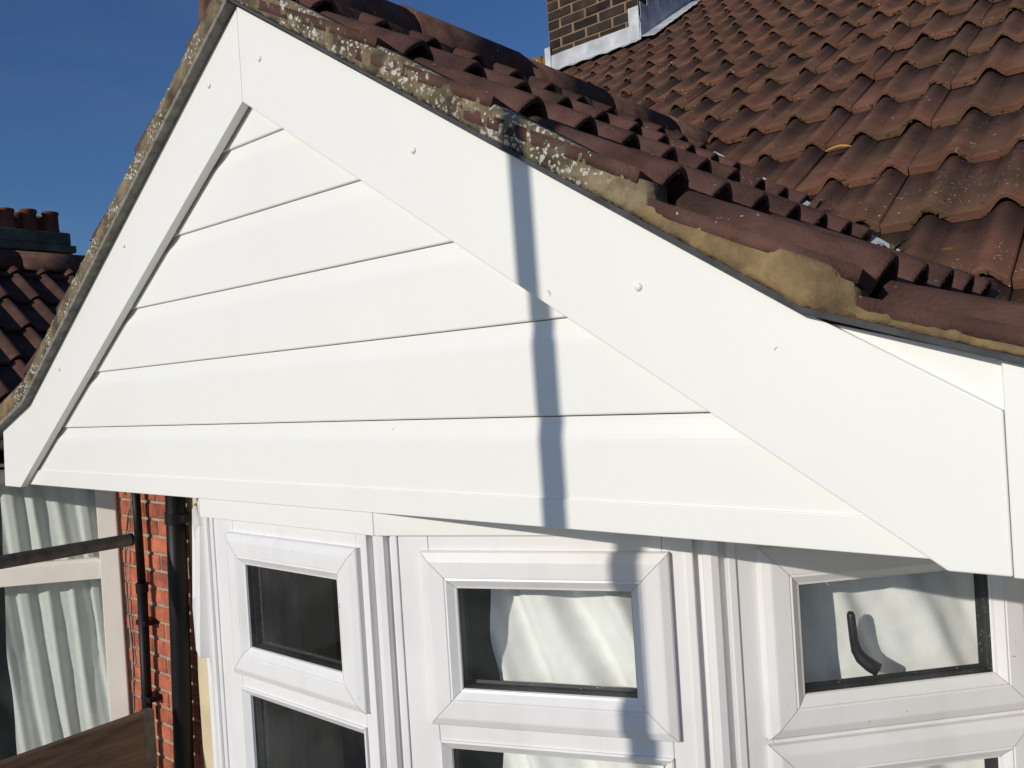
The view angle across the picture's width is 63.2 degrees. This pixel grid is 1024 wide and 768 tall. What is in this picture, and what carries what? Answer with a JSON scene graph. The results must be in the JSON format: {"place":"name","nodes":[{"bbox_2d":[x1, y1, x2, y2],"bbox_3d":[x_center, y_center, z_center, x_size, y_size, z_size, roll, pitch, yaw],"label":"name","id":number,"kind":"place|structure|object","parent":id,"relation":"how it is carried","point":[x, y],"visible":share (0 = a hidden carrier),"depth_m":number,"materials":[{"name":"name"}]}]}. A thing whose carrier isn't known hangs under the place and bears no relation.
{"place":"outdoors","nodes":[
{"label":"outdoors","id":0,"kind":"place"},
{"bbox_2d":[0,207,76,253],"bbox_3d":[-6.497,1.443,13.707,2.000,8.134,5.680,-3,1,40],"label":"chimney","id":1,"kind":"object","parent":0,"point":[25,229],"depth_m":12.19,"materials":[{"name":"orange brick"}]},
{"bbox_2d":[0,0,689,254],"label":"sky","id":2,"kind":"structure","parent":0,"point":[82,82],"materials":[{"name":"blue"}]},
{"bbox_2d":[0,0,1023,767],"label":"terraced house","id":3,"kind":"structure","parent":0,"point":[400,340],"depth_m":1.50,"materials":[{"name":"plastic"}]},
{"bbox_2d":[192,503,218,767],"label":"window","id":4,"kind":"structure","parent":3,"relation":"in","point":[201,617],"depth_m":2.01,"materials":[{"name":"white plastic"}]},
{"bbox_2d":[260,567,305,767],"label":"curtain","id":5,"kind":"object","parent":3,"relation":"hanging from","point":[281,622],"visible":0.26,"depth_m":2.89,"materials":[{"name":"white fabric"}]},
{"bbox_2d":[209,518,386,767],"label":"window","id":6,"kind":"structure","parent":3,"relation":"in","point":[254,671],"depth_m":1.75,"materials":[{"name":"white plastic"}]},
{"bbox_2d":[390,535,706,767],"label":"window","id":7,"kind":"structure","parent":3,"relation":"in","point":[599,723],"depth_m":1.46,"materials":[{"name":"white plastic"}]},
{"bbox_2d":[490,555,1000,767],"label":"curtain","id":8,"kind":"object","parent":3,"relation":"hanging from","point":[914,621],"visible":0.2,"depth_m":1.53,"materials":[{"name":"white fabric"}]},
{"bbox_2d":[809,199,825,208],"bbox_3d":[0.774,-0.448,2.110,0.057,0.029,0.047,-3,1,40],"label":"weed","id":9,"kind":"object","parent":3,"relation":"on","point":[819,204],"visible":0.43,"depth_m":2.10,"materials":[{"name":"green plant"}]},
{"bbox_2d":[825,144,850,151],"bbox_3d":[0.970,-0.703,2.471,0.075,0.010,0.022,-4,29,32],"label":"fallen leaf","id":10,"kind":"object","parent":3,"relation":"on","point":[841,145],"visible":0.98,"depth_m":2.47,"materials":[{"name":"yellow plant"}]},
{"bbox_2d":[723,542,1023,767],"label":"window","id":11,"kind":"structure","parent":3,"relation":"in","point":[969,712],"depth_m":1.40,"materials":[{"name":"white plastic"}]},
{"bbox_2d":[877,239,907,249],"bbox_3d":[0.807,-0.286,1.753,0.059,0.032,0.065,-3,1,40],"label":"weed","id":12,"kind":"object","parent":3,"relation":"on","point":[898,245],"visible":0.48,"depth_m":1.75,"materials":[{"name":"green plant"}]},
{"bbox_3d":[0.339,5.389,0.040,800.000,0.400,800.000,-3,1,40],"label":"ground","id":13,"kind":"structure","parent":0,"visible":0},
{"bbox_2d":[0,249,203,767],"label":"neighbouring house","id":14,"kind":"structure","parent":13,"relation":"on","point":[34,286],"depth_m":3.78,"materials":[{"name":"brick"}]},
{"bbox_2d":[0,483,110,754],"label":"curtain","id":15,"kind":"object","parent":14,"relation":"hanging from","point":[56,650],"visible":0.51,"depth_m":3.88,"materials":[{"name":"white fabric"}]},
{"bbox_2d":[0,469,132,720],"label":"window","id":16,"kind":"structure","parent":14,"relation":"in","point":[109,568],"depth_m":3.78,"materials":[{"name":"white plastic"}]},
{"bbox_2d":[0,533,134,568],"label":"scaffold tube","id":17,"kind":"object","parent":14,"relation":"attached to","point":[55,552],"visible":1,"depth_m":3.05,"materials":[{"name":"metal"}]},
{"bbox_2d":[0,707,157,767],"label":"scaffold board","id":18,"kind":"object","parent":14,"relation":"attached to","point":[128,741],"visible":1,"depth_m":3.15,"materials":[{"name":"wood"}]},
{"bbox_2d":[124,500,134,712],"bbox_3d":[-1.683,1.210,3.742,0.160,1.740,0.009,-3,1,40],"label":"cable","id":19,"kind":"object","parent":14,"relation":"attached to","point":[128,612],"visible":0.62,"depth_m":3.77,"materials":[{"name":"black plastic"}]},
{"bbox_2d":[129,493,137,667],"bbox_3d":[-1.708,0.811,3.738,0.074,0.940,0.006,-3,1,40],"label":"cable","id":20,"kind":"object","parent":14,"relation":"attached to","point":[130,587],"visible":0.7,"depth_m":3.76,"materials":[{"name":"black plastic"}]},
{"bbox_2d":[131,493,162,767],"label":"waste pipe","id":21,"kind":"object","parent":14,"relation":"attached to","point":[144,622],"visible":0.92,"depth_m":3.59,"materials":[{"name":"black plastic"}]},
{"bbox_2d":[164,495,193,767],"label":"soil pipe","id":22,"kind":"object","parent":14,"relation":"attached to","point":[177,516],"visible":0.82,"depth_m":3.35,"materials":[{"name":"black plastic"}]}
]}

